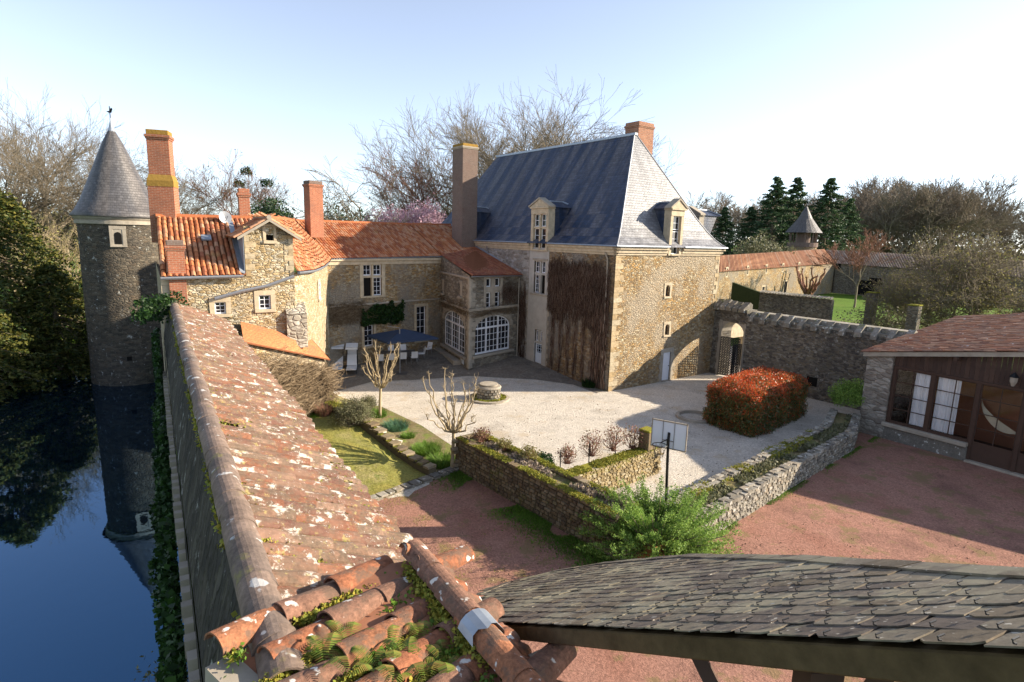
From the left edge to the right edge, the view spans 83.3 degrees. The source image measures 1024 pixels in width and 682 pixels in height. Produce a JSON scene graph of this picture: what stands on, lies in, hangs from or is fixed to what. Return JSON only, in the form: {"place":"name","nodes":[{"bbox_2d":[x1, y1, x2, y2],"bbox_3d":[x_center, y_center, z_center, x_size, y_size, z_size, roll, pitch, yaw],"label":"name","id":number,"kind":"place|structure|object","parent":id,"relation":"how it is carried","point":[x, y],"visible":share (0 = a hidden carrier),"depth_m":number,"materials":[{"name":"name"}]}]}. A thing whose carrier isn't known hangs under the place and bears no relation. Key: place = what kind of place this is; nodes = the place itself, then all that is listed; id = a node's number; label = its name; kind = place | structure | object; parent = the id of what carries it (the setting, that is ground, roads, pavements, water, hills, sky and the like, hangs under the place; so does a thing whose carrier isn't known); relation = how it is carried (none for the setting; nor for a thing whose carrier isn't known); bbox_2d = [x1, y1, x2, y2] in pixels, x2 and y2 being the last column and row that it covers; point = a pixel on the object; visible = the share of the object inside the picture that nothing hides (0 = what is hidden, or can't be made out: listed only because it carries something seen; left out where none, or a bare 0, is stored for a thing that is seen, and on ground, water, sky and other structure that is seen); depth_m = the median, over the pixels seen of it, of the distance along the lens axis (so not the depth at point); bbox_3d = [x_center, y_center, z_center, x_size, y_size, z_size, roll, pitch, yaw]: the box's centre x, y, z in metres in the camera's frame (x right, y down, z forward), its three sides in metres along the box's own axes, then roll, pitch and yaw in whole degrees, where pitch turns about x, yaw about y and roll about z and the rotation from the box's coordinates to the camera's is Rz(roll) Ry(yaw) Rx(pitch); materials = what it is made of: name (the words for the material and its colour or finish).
{"place":"outdoors","nodes":[
{"label":"outdoors","id":0,"kind":"place"},
{"bbox_2d":[0,371,188,681],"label":"moat water","id":1,"kind":"structure","parent":0,"point":[77,496],"depth_m":24.64,"materials":[{"name":"blue liquid"}]},
{"bbox_2d":[68,106,163,385],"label":"round tower","id":2,"kind":"structure","parent":1,"relation":"in","point":[109,213],"depth_m":46.55,"materials":[{"name":"stone"}]},
{"bbox_2d":[250,196,297,218],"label":"evergreen shrub","id":3,"kind":"object","parent":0,"point":[272,208],"visible":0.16,"depth_m":70.08,"materials":[{"name":"green plant"}]},
{"bbox_2d":[312,395,425,495],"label":"mossy lawn","id":4,"kind":"structure","parent":0,"point":[345,444],"depth_m":24.50,"materials":[{"name":"green plant"}]},
{"bbox_2d":[332,392,450,486],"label":"garden soil","id":5,"kind":"structure","parent":0,"point":[421,433],"depth_m":29.18,"materials":[{"name":"brown soil"}]},
{"bbox_2d":[327,394,377,425],"bbox_3d":[-7.350,3.183,26.735,2.128,1.486,2.018,-8,14,-42],"label":"shrub","id":6,"kind":"object","parent":5,"relation":"on","point":[349,410],"visible":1,"depth_m":26.44,"materials":[{"name":"green plant"}]},
{"bbox_2d":[361,341,398,415],"bbox_3d":[-7.254,2.165,31.204,2.384,4.490,2.348,2,10,0],"label":"pollard tree","id":7,"kind":"object","parent":5,"relation":"on","point":[380,386],"visible":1,"depth_m":31.09,"materials":[{"name":"brown plant"}]},
{"bbox_2d":[421,368,479,467],"bbox_3d":[-2.616,3.458,24.432,2.529,4.611,2.782,2,10,0],"label":"pollard tree","id":8,"kind":"object","parent":5,"relation":"on","point":[452,429],"visible":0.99,"depth_m":24.36,"materials":[{"name":"brown plant"}]},
{"bbox_2d":[397,192,446,222],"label":"magnolia tree","id":9,"kind":"object","parent":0,"point":[426,218],"visible":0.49,"depth_m":69.75,"materials":[{"name":"pink plant"}]},
{"bbox_2d":[331,349,602,392],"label":"patio paving","id":10,"kind":"structure","parent":0,"point":[435,362],"depth_m":42.28,"materials":[{"name":"grey stone"}]},
{"bbox_2d":[366,326,437,374],"bbox_3d":[-7.954,0.566,41.764,4.518,3.400,2.809,-4,11,-27],"label":"patio parasol","id":11,"kind":"object","parent":10,"relation":"on","point":[399,335],"visible":0.98,"depth_m":41.06,"materials":[{"name":"blue fabric"}]},
{"bbox_2d":[434,257,519,370],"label":"bay pavilion","id":12,"kind":"structure","parent":10,"relation":"on","point":[468,343],"depth_m":44.07,"materials":[{"name":"stone"}]},
{"bbox_2d":[440,307,465,359],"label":"window","id":13,"kind":"structure","parent":12,"relation":"in","point":[455,326],"depth_m":45.46,"materials":[{"name":"wood"}]},
{"bbox_2d":[472,312,513,358],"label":"window","id":14,"kind":"structure","parent":12,"relation":"in","point":[492,332],"depth_m":44.09,"materials":[{"name":"wood"}]},
{"bbox_2d":[484,277,502,310],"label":"window","id":15,"kind":"structure","parent":12,"relation":"in","point":[492,289],"depth_m":43.28,"materials":[{"name":"stone"}]},
{"bbox_2d":[0,227,1023,681],"bbox_3d":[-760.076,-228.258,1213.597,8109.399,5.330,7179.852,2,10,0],"label":"ground","id":16,"kind":"structure","parent":0,"point":[842,303],"depth_m":92.80,"materials":[{"name":"green plant"}]},
{"bbox_2d":[0,310,60,404],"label":"conifer","id":17,"kind":"object","parent":16,"relation":"on","point":[7,335],"visible":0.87,"depth_m":44.87,"materials":[{"name":"green plant"}]},
{"bbox_2d":[0,187,90,386],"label":"conifer","id":18,"kind":"object","parent":16,"relation":"on","point":[12,221],"visible":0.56,"depth_m":49.71,"materials":[{"name":"green plant"}]},
{"bbox_2d":[0,264,90,385],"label":"conifer","id":19,"kind":"object","parent":16,"relation":"on","point":[51,274],"visible":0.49,"depth_m":49.83,"materials":[{"name":"green plant"}]},
{"bbox_2d":[0,114,97,266],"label":"bare tree","id":20,"kind":"object","parent":16,"relation":"on","point":[34,209],"visible":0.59,"depth_m":69.44,"materials":[{"name":"brown plant"}]},
{"bbox_2d":[0,77,142,270],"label":"bare tree","id":21,"kind":"object","parent":16,"relation":"on","point":[76,140],"visible":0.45,"depth_m":81.77,"materials":[{"name":"brown plant"}]},
{"bbox_2d":[0,108,145,269],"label":"bare tree","id":22,"kind":"object","parent":16,"relation":"on","point":[1,143],"visible":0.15,"depth_m":104.88,"materials":[{"name":"brown plant"}]},
{"bbox_2d":[0,119,199,258],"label":"bare tree","id":23,"kind":"object","parent":16,"relation":"on","point":[57,195],"visible":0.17,"depth_m":70.50,"materials":[{"name":"brown plant"}]},
{"bbox_2d":[65,138,281,238],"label":"bare tree","id":24,"kind":"object","parent":16,"relation":"on","point":[198,211],"visible":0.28,"depth_m":84.57,"materials":[{"name":"brown plant"}]},
{"bbox_2d":[175,149,298,214],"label":"bare tree","id":25,"kind":"object","parent":16,"relation":"on","point":[268,193],"visible":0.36,"depth_m":87.85,"materials":[{"name":"brown plant"}]},
{"bbox_2d":[162,299,412,681],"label":"moat wall","id":26,"kind":"structure","parent":16,"relation":"on","point":[278,502],"depth_m":7.43,"materials":[{"name":"tile"}]},
{"bbox_2d":[129,290,189,324],"bbox_3d":[-13.425,-1.305,22.032,1.252,1.153,3.467,2,10,0],"label":"ivy clump","id":27,"kind":"object","parent":26,"relation":"on","point":[161,301],"visible":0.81,"depth_m":21.39,"materials":[{"name":"green plant"}]},
{"bbox_2d":[147,327,187,681],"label":"ivy","id":28,"kind":"object","parent":26,"relation":"attached to","point":[169,637],"visible":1,"depth_m":11.17,"materials":[{"name":"green plant"}]},
{"bbox_2d":[164,240,187,303],"bbox_3d":[-13.877,-2.756,23.859,0.760,2.800,0.640,-5,12,-31],"label":"chimney","id":29,"kind":"object","parent":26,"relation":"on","point":[175,249],"visible":0.86,"depth_m":23.58,"materials":[{"name":"red brick"}]},
{"bbox_2d":[203,539,576,681],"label":"foreground tile roof","id":30,"kind":"structure","parent":26,"relation":"on","point":[380,595],"depth_m":4.30,"materials":[{"name":"tile"}]},
{"bbox_2d":[303,632,350,675],"bbox_3d":[-1.301,2.191,3.939,0.312,0.194,0.545,-3,11,-26],"label":"fern","id":31,"kind":"object","parent":30,"relation":"on","point":[331,637],"visible":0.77,"depth_m":4.02,"materials":[{"name":"green plant"}]},
{"bbox_2d":[350,645,393,681],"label":"fern","id":32,"kind":"object","parent":30,"relation":"on","point":[366,663],"visible":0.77,"depth_m":3.96,"materials":[{"name":"green plant"}]},
{"bbox_2d":[382,636,431,681],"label":"fern","id":33,"kind":"object","parent":30,"relation":"on","point":[418,665],"visible":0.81,"depth_m":4.07,"materials":[{"name":"green plant"}]},
{"bbox_2d":[423,639,459,680],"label":"fern","id":34,"kind":"object","parent":30,"relation":"on","point":[441,665],"visible":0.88,"depth_m":4.02,"materials":[{"name":"green plant"}]},
{"bbox_2d":[259,156,410,222],"bbox_3d":[-16.993,-11.919,72.857,25.418,19.723,25.993,-6,13,-35],"label":"bare tree","id":35,"kind":"object","parent":16,"relation":"on","point":[350,197],"visible":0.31,"depth_m":64.01,"materials":[{"name":"brown plant"}]},
{"bbox_2d":[156,211,522,446],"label":"tile roofed wing","id":36,"kind":"structure","parent":16,"relation":"on","point":[239,269],"depth_m":33.19,"materials":[{"name":"beige stone"}]},
{"bbox_2d":[143,129,179,242],"bbox_3d":[-16.254,-7.147,26.841,1.084,5.050,0.934,-2,11,-17],"label":"chimney","id":37,"kind":"object","parent":36,"relation":"on","point":[162,187],"visible":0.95,"depth_m":26.41,"materials":[{"name":"orange brick"}]},
{"bbox_2d":[209,297,231,316],"bbox_3d":[-12.623,-1.471,24.902,0.848,0.865,0.389,-5,12,-31],"label":"window","id":38,"kind":"structure","parent":36,"relation":"in","point":[218,307],"depth_m":24.86,"materials":[{"name":"stone"}]},
{"bbox_2d":[254,290,275,312],"bbox_3d":[-11.101,-1.786,25.827,0.912,0.980,0.438,-5,12,-31],"label":"window","id":39,"kind":"structure","parent":36,"relation":"in","point":[262,299],"depth_m":25.77,"materials":[{"name":"stone"}]},
{"bbox_2d":[302,180,323,237],"bbox_3d":[-13.895,-9.212,40.377,0.990,3.850,1.140,11,14,42],"label":"chimney","id":40,"kind":"object","parent":36,"relation":"on","point":[313,209],"visible":0.97,"depth_m":40.05,"materials":[{"name":"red brick"}]},
{"bbox_2d":[328,297,375,328],"bbox_3d":[-11.805,-2.046,41.541,0.552,2.338,5.652,11,14,42],"label":"dead vine","id":41,"kind":"object","parent":36,"relation":"attached to","point":[337,315],"visible":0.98,"depth_m":41.55,"materials":[{"name":"brown plant"}]},
{"bbox_2d":[360,264,385,297],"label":"window","id":42,"kind":"structure","parent":36,"relation":"in","point":[370,275],"depth_m":43.06,"materials":[{"name":"stone"}]},
{"bbox_2d":[360,299,404,326],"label":"climbing plant","id":43,"kind":"object","parent":36,"relation":"attached to","point":[379,311],"visible":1,"depth_m":43.83,"materials":[{"name":"green plant"}]},
{"bbox_2d":[414,303,428,342],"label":"window","id":44,"kind":"structure","parent":36,"relation":"in","point":[420,318],"depth_m":46.97,"materials":[{"name":"stone"}]},
{"bbox_2d":[451,143,478,275],"bbox_3d":[-4.123,-10.674,49.895,1.640,12.100,1.840,-6,13,-36],"label":"chimney","id":45,"kind":"object","parent":36,"relation":"on","point":[464,189],"visible":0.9,"depth_m":48.97,"materials":[{"name":"beige paint"}]},
{"bbox_2d":[354,138,451,222],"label":"bare tree","id":46,"kind":"object","parent":16,"relation":"on","point":[414,190],"visible":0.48,"depth_m":76.09,"materials":[{"name":"grey plant"}]},
{"bbox_2d":[370,467,458,500],"bbox_3d":[-3.925,5.867,23.234,0.366,0.410,5.773,11,14,41],"label":"stone edging","id":47,"kind":"object","parent":16,"relation":"on","point":[428,478],"visible":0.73,"depth_m":23.14,"materials":[{"name":"grey stone"}]},
{"bbox_2d":[345,134,525,220],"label":"bare tree","id":48,"kind":"object","parent":16,"relation":"on","point":[450,183],"visible":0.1,"depth_m":76.09,"materials":[{"name":"brown plant"}]},
{"bbox_2d":[338,98,583,219],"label":"bare tree","id":49,"kind":"object","parent":16,"relation":"on","point":[452,143],"visible":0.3,"depth_m":86.76,"materials":[{"name":"grey plant"}]},
{"bbox_2d":[372,70,668,205],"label":"bare tree","id":50,"kind":"object","parent":16,"relation":"on","point":[552,143],"visible":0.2,"depth_m":75.09,"materials":[{"name":"grey plant"}]},
{"bbox_2d":[427,81,624,171],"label":"bare tree","id":51,"kind":"object","parent":16,"relation":"on","point":[482,128],"visible":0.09,"depth_m":95.13,"materials":[{"name":"brown plant"}]},
{"bbox_2d":[442,132,727,391],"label":"house","id":52,"kind":"structure","parent":16,"relation":"on","point":[630,216],"depth_m":41.96,"materials":[{"name":"stone"}]},
{"bbox_2d":[517,284,526,357],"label":"dead vine","id":53,"kind":"object","parent":52,"relation":"attached to","point":[521,324],"visible":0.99,"depth_m":45.51,"materials":[{"name":"brown plant"}]},
{"bbox_2d":[545,253,611,390],"bbox_3d":[4.420,-1.350,40.472,0.269,9.414,6.815,-6,13,-36],"label":"dead vine","id":54,"kind":"object","parent":52,"relation":"attached to","point":[560,285],"visible":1,"depth_m":39.79,"materials":[{"name":"brown plant"}]},
{"bbox_2d":[624,121,654,154],"bbox_3d":[9.642,-14.627,43.954,1.840,3.750,1.490,-6,13,-36],"label":"chimney","id":55,"kind":"object","parent":52,"relation":"on","point":[644,130],"visible":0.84,"depth_m":43.27,"materials":[{"name":"orange brick"}]},
{"bbox_2d":[658,347,673,381],"bbox_3d":[11.196,1.737,41.865,1.620,2.480,0.350,-6,13,-36],"label":"door","id":56,"kind":"structure","parent":52,"relation":"in","point":[665,374],"depth_m":41.91,"materials":[{"name":"wood"}]},
{"bbox_2d":[564,426,661,489],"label":"ochre terrace wall","id":57,"kind":"structure","parent":16,"relation":"on","point":[630,465],"depth_m":23.77,"materials":[{"name":"stone"}]},
{"bbox_2d":[710,207,742,255],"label":"pine tree","id":58,"kind":"object","parent":16,"relation":"on","point":[723,226],"visible":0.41,"depth_m":145.96,"materials":[{"name":"green plant"}]},
{"bbox_2d":[730,230,796,254],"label":"bush","id":59,"kind":"object","parent":16,"relation":"on","point":[766,248],"visible":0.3,"depth_m":117.41,"materials":[{"name":"green plant"}]},
{"bbox_2d":[737,176,796,252],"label":"pine tree","id":60,"kind":"object","parent":16,"relation":"on","point":[772,197],"visible":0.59,"depth_m":146.98,"materials":[{"name":"green plant"}]},
{"bbox_2d":[716,249,833,301],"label":"tiled barn","id":61,"kind":"structure","parent":16,"relation":"on","point":[772,271],"depth_m":106.09,"materials":[{"name":"stone"}]},
{"bbox_2d":[731,282,833,319],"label":"garden wall","id":62,"kind":"structure","parent":16,"relation":"on","point":[810,306],"depth_m":59.70,"materials":[{"name":"stone"}]},
{"bbox_2d":[763,177,829,250],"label":"pine tree","id":63,"kind":"object","parent":16,"relation":"on","point":[797,189],"visible":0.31,"depth_m":154.31,"materials":[{"name":"green plant"}]},
{"bbox_2d":[785,198,821,250],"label":"dovecote","id":64,"kind":"structure","parent":16,"relation":"on","point":[804,226],"depth_m":135.39,"materials":[{"name":"stone"}]},
{"bbox_2d":[808,177,864,251],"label":"pine tree","id":65,"kind":"object","parent":16,"relation":"on","point":[825,200],"visible":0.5,"depth_m":149.40,"materials":[{"name":"green plant"}]},
{"bbox_2d":[819,198,874,250],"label":"pine tree","id":66,"kind":"object","parent":16,"relation":"on","point":[850,204],"visible":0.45,"depth_m":159.92,"materials":[{"name":"green plant"}]},
{"bbox_2d":[807,228,899,306],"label":"lawn tree","id":67,"kind":"object","parent":16,"relation":"on","point":[875,247],"visible":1,"depth_m":97.54,"materials":[{"name":"brown plant"}]},
{"bbox_2d":[819,191,917,251],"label":"bare tree","id":68,"kind":"object","parent":16,"relation":"on","point":[864,209],"visible":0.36,"depth_m":188.27,"materials":[{"name":"brown plant"}]},
{"bbox_2d":[840,176,940,249],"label":"bare tree","id":69,"kind":"object","parent":16,"relation":"on","point":[866,192],"visible":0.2,"depth_m":208.47,"materials":[{"name":"grey plant"}]},
{"bbox_2d":[835,306,948,328],"bbox_3d":[40.138,-1.776,60.615,13.912,4.452,6.906,2,10,0],"label":"bush","id":70,"kind":"object","parent":16,"relation":"on","point":[885,324],"visible":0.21,"depth_m":60.32,"materials":[{"name":"plant"}]},
{"bbox_2d":[872,262,949,321],"bbox_3d":[45.312,-4.565,65.356,8.137,8.884,12.863,9,12,34],"label":"orchard tree","id":71,"kind":"object","parent":16,"relation":"on","point":[906,286],"visible":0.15,"depth_m":63.75,"materials":[{"name":"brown plant"}]},
{"bbox_2d":[849,176,975,253],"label":"bare tree","id":72,"kind":"object","parent":16,"relation":"on","point":[884,201],"visible":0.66,"depth_m":180.55,"materials":[{"name":"brown plant"}]},
{"bbox_2d":[867,187,970,253],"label":"bare tree","id":73,"kind":"object","parent":16,"relation":"on","point":[936,219],"visible":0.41,"depth_m":182.23,"materials":[{"name":"brown plant"}]},
{"bbox_2d":[825,250,1023,305],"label":"tiled barn","id":74,"kind":"structure","parent":16,"relation":"on","point":[843,283],"depth_m":120.94,"materials":[{"name":"tile"}]},
{"bbox_2d":[859,180,992,254],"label":"bare tree","id":75,"kind":"object","parent":16,"relation":"on","point":[928,224],"visible":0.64,"depth_m":178.80,"materials":[{"name":"brown plant"}]},
{"bbox_2d":[865,176,998,255],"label":"bare tree","id":76,"kind":"object","parent":16,"relation":"on","point":[932,186],"visible":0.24,"depth_m":186.28,"materials":[{"name":"brown plant"}]},
{"bbox_2d":[852,231,1023,328],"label":"orchard tree","id":77,"kind":"object","parent":16,"relation":"on","point":[892,296],"visible":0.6,"depth_m":55.91,"materials":[{"name":"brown plant"}]},
{"bbox_2d":[895,182,1007,255],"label":"bare tree","id":78,"kind":"object","parent":16,"relation":"on","point":[962,207],"visible":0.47,"depth_m":179.48,"materials":[{"name":"brown plant"}]},
{"bbox_2d":[885,224,1023,317],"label":"orchard tree","id":79,"kind":"object","parent":16,"relation":"on","point":[964,274],"visible":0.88,"depth_m":52.91,"materials":[{"name":"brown plant"}]},
{"bbox_2d":[891,184,1023,255],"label":"bare tree","id":80,"kind":"object","parent":16,"relation":"on","point":[985,212],"visible":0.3,"depth_m":181.52,"materials":[{"name":"brown plant"}]},
{"bbox_2d":[925,167,1023,249],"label":"bare tree","id":81,"kind":"object","parent":16,"relation":"on","point":[1000,186],"visible":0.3,"depth_m":225.33,"materials":[{"name":"grey plant"}]},
{"bbox_2d":[0,0,1023,252],"label":"sky","id":82,"kind":"structure","parent":0,"point":[749,93],"materials":[{"name":"blue"}]},
{"bbox_2d":[187,373,859,559],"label":"gravel courtyard","id":83,"kind":"structure","parent":0,"point":[571,418],"depth_m":33.06,"materials":[{"name":"beige gravel"}]},
{"bbox_2d":[241,322,329,399],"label":"shed","id":84,"kind":"structure","parent":83,"relation":"on","point":[260,336],"depth_m":25.45,"materials":[{"name":"tile"}]},
{"bbox_2d":[257,345,352,416],"bbox_3d":[-9.721,2.532,25.921,0.854,5.338,11.028,4,10,13],"label":"dead vine","id":85,"kind":"object","parent":84,"relation":"attached to","point":[309,382],"visible":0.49,"depth_m":26.65,"materials":[{"name":"brown plant"}]},
{"bbox_2d":[324,401,435,474],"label":"lawn kerb wall","id":86,"kind":"structure","parent":83,"relation":"on","point":[409,457],"depth_m":25.40,"materials":[{"name":"grey stone"}]},
{"bbox_2d":[468,381,509,404],"bbox_3d":[-1.461,3.185,36.076,2.640,1.125,2.640,2,10,0],"label":"old well","id":87,"kind":"object","parent":83,"relation":"on","point":[488,393],"visible":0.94,"depth_m":35.49,"materials":[{"name":"grey stone"}]},
{"bbox_2d":[650,418,687,501],"bbox_3d":[5.301,4.725,19.976,1.253,3.928,1.300,2,10,0],"label":"basketball hoop","id":88,"kind":"object","parent":83,"relation":"on","point":[667,435],"visible":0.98,"depth_m":19.88,"materials":[{"name":"plastic"}]},
{"bbox_2d":[701,366,811,439],"bbox_3d":[14.238,3.279,33.428,7.917,2.927,3.979,-8,14,-42],"label":"photinia hedge","id":89,"kind":"object","parent":83,"relation":"on","point":[752,402],"visible":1,"depth_m":31.57,"materials":[{"name":"red plant"}]},
{"bbox_2d":[709,299,917,409],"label":"gate wall","id":90,"kind":"structure","parent":83,"relation":"on","point":[821,355],"depth_m":38.56,"materials":[{"name":"stone"}]},
{"bbox_2d":[717,336,740,375],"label":"iron gate","id":91,"kind":"structure","parent":90,"relation":"attached to","point":[729,357],"depth_m":43.67,"materials":[{"name":"grey metal"}]},
{"bbox_2d":[828,378,865,407],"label":"shrub","id":92,"kind":"object","parent":83,"relation":"on","point":[844,391],"visible":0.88,"depth_m":31.70,"materials":[{"name":"green plant"}]},
{"bbox_2d":[378,432,1023,681],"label":"red gravel courtyard","id":93,"kind":"structure","parent":0,"point":[906,509],"depth_m":20.71,"materials":[{"name":"red gravel"}]},
{"bbox_2d":[432,470,615,569],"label":"weeds","id":94,"kind":"object","parent":93,"relation":"on","point":[536,520],"visible":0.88,"depth_m":19.93,"materials":[{"name":"green plant"}]},
{"bbox_2d":[450,432,640,558],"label":"stone wall","id":95,"kind":"structure","parent":93,"relation":"on","point":[558,497],"depth_m":21.11,"materials":[{"name":"brown stone"}]},
{"bbox_2d":[574,472,743,560],"bbox_3d":[4.759,5.684,18.508,5.704,2.210,5.235,2,10,0],"label":"juniper","id":96,"kind":"object","parent":93,"relation":"on","point":[682,529],"visible":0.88,"depth_m":17.99,"materials":[{"name":"green plant"}]},
{"bbox_2d":[476,553,1023,681],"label":"foreground slate roof","id":97,"kind":"structure","parent":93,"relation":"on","point":[811,618],"depth_m":2.99,"materials":[{"name":"grey stone"}]},
{"bbox_2d":[662,408,860,542],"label":"planter wall","id":98,"kind":"structure","parent":93,"relation":"on","point":[752,485],"depth_m":23.92,"materials":[{"name":"grey stone"}]},
{"bbox_2d":[859,313,1023,478],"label":"wooden hut","id":99,"kind":"object","parent":93,"relation":"on","point":[967,350],"visible":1,"depth_m":29.41,"materials":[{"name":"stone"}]},
{"bbox_2d":[909,373,930,426],"bbox_3d":[20.855,3.004,29.368,0.091,2.750,0.757,-5,12,-33],"label":"curtain","id":100,"kind":"object","parent":99,"relation":"hanging from","point":[920,393],"visible":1,"depth_m":29.41,"materials":[{"name":"white fabric"}]},
{"bbox_2d":[931,377,961,434],"bbox_3d":[21.458,3.185,28.460,0.091,2.750,0.972,-5,12,-33],"label":"curtain","id":101,"kind":"object","parent":99,"relation":"hanging from","point":[943,398],"visible":1,"depth_m":28.48,"materials":[{"name":"white fabric"}]},
{"bbox_2d":[928,376,976,439],"bbox_3d":[21.462,3.236,28.091,0.060,2.840,1.700,-5,12,-33],"label":"window","id":102,"kind":"structure","parent":99,"relation":"in","point":[935,389],"depth_m":28.14,"materials":[{"name":"brown wood"}]},
{"bbox_2d":[969,442,1023,474],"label":"door panel","id":103,"kind":"structure","parent":99,"relation":"in","point":[999,458],"depth_m":26.80,"materials":[{"name":"brown wood"}]},
{"bbox_2d":[972,384,1023,451],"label":"glazed door","id":104,"kind":"structure","parent":99,"relation":"in","point":[1000,402],"depth_m":26.65,"materials":[{"name":"brown wood"}]},
{"bbox_2d":[716,231,1023,259],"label":"wood undergrowth","id":105,"kind":"object","parent":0,"point":[887,246],"visible":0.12,"depth_m":208.16,"materials":[{"name":"green plant"}]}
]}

